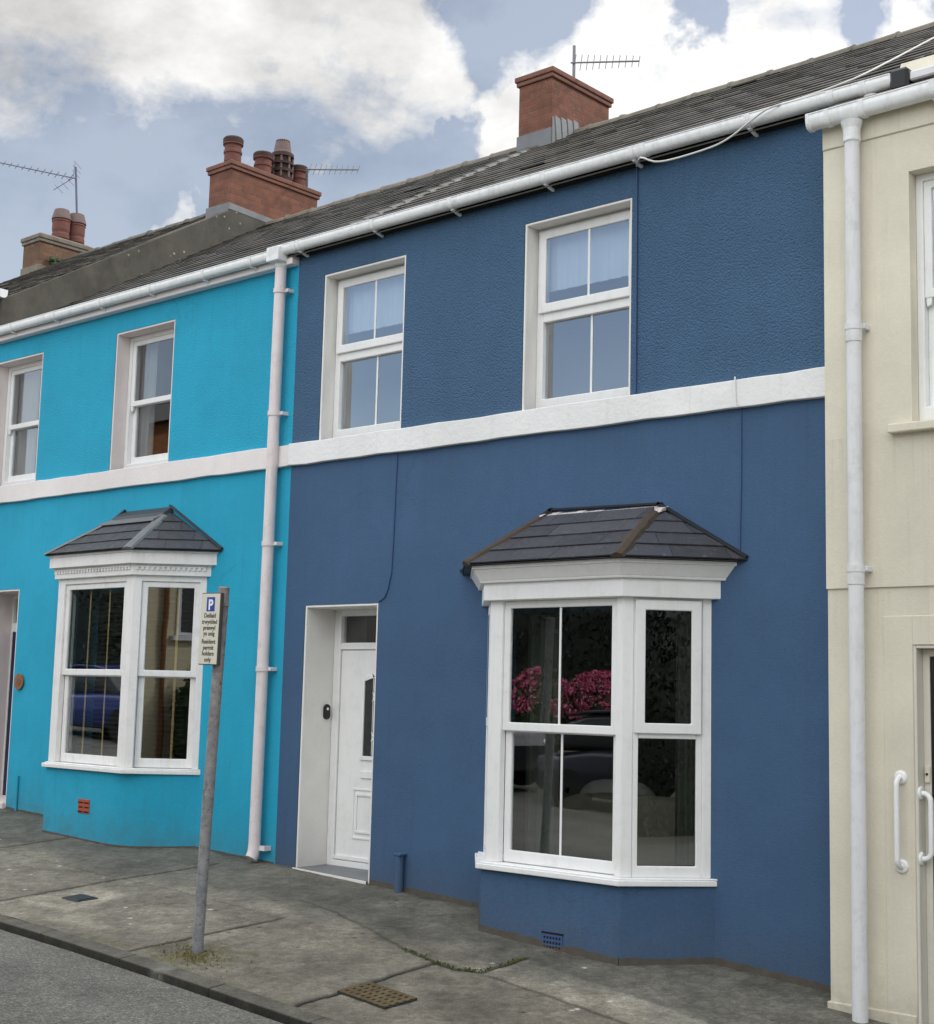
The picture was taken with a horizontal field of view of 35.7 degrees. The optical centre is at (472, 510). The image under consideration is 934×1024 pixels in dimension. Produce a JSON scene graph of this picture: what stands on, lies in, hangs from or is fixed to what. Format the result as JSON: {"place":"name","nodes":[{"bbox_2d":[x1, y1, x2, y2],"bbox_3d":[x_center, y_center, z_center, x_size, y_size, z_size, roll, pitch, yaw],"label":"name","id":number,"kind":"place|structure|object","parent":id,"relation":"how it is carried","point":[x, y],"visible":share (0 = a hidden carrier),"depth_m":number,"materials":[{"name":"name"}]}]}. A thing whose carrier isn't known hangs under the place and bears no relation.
{"place":"outdoors","nodes":[
{"label":"outdoors","id":0,"kind":"place"},
{"bbox_2d":[0,930,282,1023],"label":"road","id":1,"kind":"structure","parent":0,"point":[42,983],"depth_m":8.70,"materials":[{"name":"grey asphalt"}]},
{"bbox_2d":[0,914,346,1023],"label":"kerb","id":2,"kind":"structure","parent":1,"relation":"on","point":[257,1004],"depth_m":9.18,"materials":[{"name":"concrete"}]},
{"bbox_2d":[0,808,888,1023],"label":"pavement","id":3,"kind":"structure","parent":0,"point":[310,942],"depth_m":9.85,"materials":[{"name":"concrete"}]},
{"bbox_2d":[62,894,97,901],"bbox_3d":[-3.034,3.012,11.210,0.241,0.061,0.184,-5,-10,41],"label":"stopcock cover","id":4,"kind":"object","parent":3,"relation":"on","point":[79,898],"visible":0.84,"depth_m":11.19,"materials":[{"name":"metal"}]},
{"bbox_2d":[126,939,253,976],"bbox_3d":[-1.888,2.957,9.677,1.305,0.089,0.539,-5,-10,41],"label":"moss","id":5,"kind":"object","parent":3,"relation":"on","point":[185,955],"visible":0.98,"depth_m":9.58,"materials":[{"name":"green plant"}]},
{"bbox_2d":[192,587,229,953],"bbox_3d":[-1.770,1.816,9.759,0.218,2.605,0.124,-5,-10,41],"label":"parking sign","id":6,"kind":"object","parent":3,"relation":"on","point":[214,617],"visible":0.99,"depth_m":9.78,"materials":[{"name":"metal"}]},
{"bbox_2d":[337,982,416,1009],"bbox_3d":[-0.576,2.960,8.775,0.433,0.113,0.260,-6,-10,44],"label":"drain cover","id":7,"kind":"object","parent":3,"relation":"on","point":[378,996],"visible":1,"depth_m":8.75,"materials":[{"name":"metal"}]},
{"bbox_2d":[402,947,524,973],"bbox_3d":[-0.105,2.969,9.547,0.856,0.066,0.418,0,-8,14],"label":"moss","id":8,"kind":"object","parent":3,"relation":"on","point":[457,969],"visible":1,"depth_m":9.47,"materials":[{"name":"green plant"}]},
{"bbox_2d":[0,0,933,282],"label":"sky","id":9,"kind":"structure","parent":0,"point":[144,96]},
{"bbox_3d":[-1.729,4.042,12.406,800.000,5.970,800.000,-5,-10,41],"label":"ground","id":10,"kind":"structure","parent":0,"visible":0},
{"bbox_2d":[0,135,321,475],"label":"terraced house","id":11,"kind":"structure","parent":10,"relation":"on","point":[63,265],"depth_m":19.32,"materials":[{"name":"paint"}]},
{"bbox_2d":[0,161,80,212],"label":"tv aerial","id":12,"kind":"object","parent":11,"relation":"attached to","point":[76,195],"visible":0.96,"depth_m":23.54,"materials":[{"name":"grey metal"}]},
{"bbox_2d":[306,164,359,186],"bbox_3d":[-1.959,-4.615,19.735,0.156,0.477,1.469,6,-9,-34],"label":"tv aerial","id":13,"kind":"object","parent":11,"relation":"attached to","point":[307,172],"visible":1,"depth_m":19.83,"materials":[{"name":"grey metal"}]},
{"bbox_2d":[0,147,522,863],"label":"terraced house","id":14,"kind":"structure","parent":10,"relation":"on","point":[194,507],"depth_m":14.07,"materials":[{"name":"blue paint"}]},
{"bbox_2d":[3,632,15,794],"bbox_3d":[-4.948,2.304,16.036,0.649,1.908,0.061,-5,-10,41],"label":"door","id":15,"kind":"structure","parent":14,"relation":"in","point":[14,633],"depth_m":16.21,"materials":[{"name":"white paint"}]},
{"bbox_2d":[1,360,41,485],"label":"window","id":16,"kind":"structure","parent":14,"relation":"in","point":[11,427],"depth_m":16.53,"materials":[{"name":"white plastic"}]},
{"bbox_2d":[15,370,40,475],"bbox_3d":[-5.076,-0.928,16.540,0.400,1.380,0.052,-5,-10,41],"label":"curtain","id":17,"kind":"object","parent":14,"relation":"hanging from","point":[28,412],"visible":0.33,"depth_m":16.54,"materials":[{"name":"fabric"}]},
{"bbox_2d":[78,590,123,756],"bbox_3d":[-3.470,1.568,13.848,0.840,1.620,0.040,-5,-10,41],"label":"venetian blind","id":18,"kind":"object","parent":14,"relation":"attached to","point":[86,684],"visible":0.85,"depth_m":13.91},
{"bbox_2d":[41,505,222,846],"bbox_3d":[-3.523,1.869,13.926,2.609,3.880,0.685,-5,-10,41],"label":"bay window","id":19,"kind":"structure","parent":14,"relation":"in","point":[135,800],"depth_m":13.55,"materials":[{"name":"white paint"}]},
{"bbox_2d":[138,342,158,456],"bbox_3d":[-3.371,-1.080,15.036,0.048,1.380,0.238,8,-10,-43],"label":"curtain","id":20,"kind":"object","parent":14,"relation":"hanging from","point":[147,413],"visible":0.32,"depth_m":15.04,"materials":[{"name":"fabric"}]},
{"bbox_2d":[123,328,173,467],"bbox_3d":[-3.190,-1.112,14.766,0.947,1.423,0.110,-5,-10,41],"label":"window","id":21,"kind":"structure","parent":14,"relation":"in","point":[133,405],"depth_m":14.98,"materials":[{"name":"white plastic"}]},
{"bbox_2d":[141,589,189,758],"bbox_3d":[-2.869,1.547,13.570,0.380,1.620,0.040,2,-7,-3],"label":"venetian blind","id":22,"kind":"object","parent":14,"relation":"attached to","point":[174,686],"visible":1,"depth_m":13.55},
{"bbox_2d":[275,22,933,992],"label":"terraced house","id":23,"kind":"structure","parent":10,"relation":"on","point":[495,444],"depth_m":10.91,"materials":[{"name":"blue paint"}]},
{"bbox_2d":[333,650,375,862],"bbox_3d":[-0.824,2.097,12.384,0.891,1.795,0.066,-5,-10,41],"label":"door","id":24,"kind":"structure","parent":23,"relation":"in","point":[358,666],"depth_m":12.52,"materials":[{"name":"white plastic"}]},
{"bbox_2d":[333,265,404,437],"bbox_3d":[-0.845,-1.362,12.659,0.970,1.482,0.096,-5,-10,41],"label":"window","id":25,"kind":"structure","parent":23,"relation":"in","point":[391,344],"depth_m":12.79,"materials":[{"name":"white plastic"}]},
{"bbox_2d":[347,275,403,333],"bbox_3d":[-0.791,-1.846,12.773,0.890,0.495,0.017,-5,-10,41],"label":"window blind","id":26,"kind":"object","parent":23,"relation":"attached to","point":[361,304],"depth_m":12.82,"materials":[{"name":"white fabric"}]},
{"bbox_2d":[525,614,559,854],"bbox_3d":[0.519,1.644,10.636,0.300,1.760,0.078,-5,-10,41],"label":"curtain","id":27,"kind":"object","parent":23,"relation":"hanging from","point":[542,792],"visible":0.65,"depth_m":10.62,"materials":[{"name":"grey fabric"}]},
{"bbox_2d":[536,209,629,407],"bbox_3d":[0.897,-1.516,11.132,0.987,1.482,0.096,-5,-10,41],"label":"window","id":28,"kind":"structure","parent":23,"relation":"in","point":[614,300],"depth_m":11.23,"materials":[{"name":"white plastic"}]},
{"bbox_2d":[549,220,628,291],"bbox_3d":[0.951,-2.001,11.246,0.907,0.495,0.017,-5,-10,41],"label":"window blind","id":29,"kind":"object","parent":23,"relation":"attached to","point":[609,253],"depth_m":11.27,"materials":[{"name":"white fabric"}]},
{"bbox_2d":[459,501,747,958],"bbox_3d":[0.647,1.720,10.211,2.592,3.628,0.718,-5,-10,41],"label":"bay window","id":30,"kind":"structure","parent":23,"relation":"in","point":[633,561],"depth_m":9.87,"materials":[{"name":"white plastic"}]},
{"bbox_2d":[570,45,639,76],"bbox_3d":[1.481,-5.087,16.244,0.073,0.590,1.034,8,-10,-41],"label":"tv aerial","id":31,"kind":"object","parent":23,"relation":"attached to","point":[573,62],"visible":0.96,"depth_m":16.37,"materials":[{"name":"grey metal"}]},
{"bbox_2d":[557,779,674,864],"bbox_3d":[1.550,2.595,11.047,2.200,1.030,0.970,-5,-10,41],"label":"sofa","id":32,"kind":"object","parent":23,"relation":"in","point":[587,819],"visible":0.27,"depth_m":10.94,"materials":[{"name":"fabric"}]},
{"bbox_2d":[675,613,694,865],"bbox_3d":[1.474,1.596,10.077,0.059,1.760,0.156,7,-9,-38],"label":"curtain","id":33,"kind":"object","parent":23,"relation":"hanging from","point":[684,797],"visible":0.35,"depth_m":10.07,"materials":[{"name":"grey fabric"}]},
{"bbox_2d":[636,37,933,166],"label":"telephone cable","id":34,"kind":"object","parent":23,"relation":"attached to","point":[779,104],"visible":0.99,"depth_m":10.05,"materials":[{"name":"white plastic"}]},
{"bbox_2d":[805,52,933,1023],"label":"terraced house","id":35,"kind":"structure","parent":10,"relation":"on","point":[878,169],"depth_m":8.83,"materials":[{"name":"cream painted render"},{"name":"slate"},{"name":"glass"}]},
{"bbox_2d":[916,172,933,420],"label":"window","id":36,"kind":"structure","parent":35,"relation":"in","point":[925,182],"depth_m":8.93,"materials":[{"name":"white plastic"}]},
{"bbox_2d":[930,656,933,873],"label":"door","id":37,"kind":"structure","parent":35,"relation":"in","point":[932,657],"depth_m":8.60,"materials":[{"name":"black plastic"}]}
]}

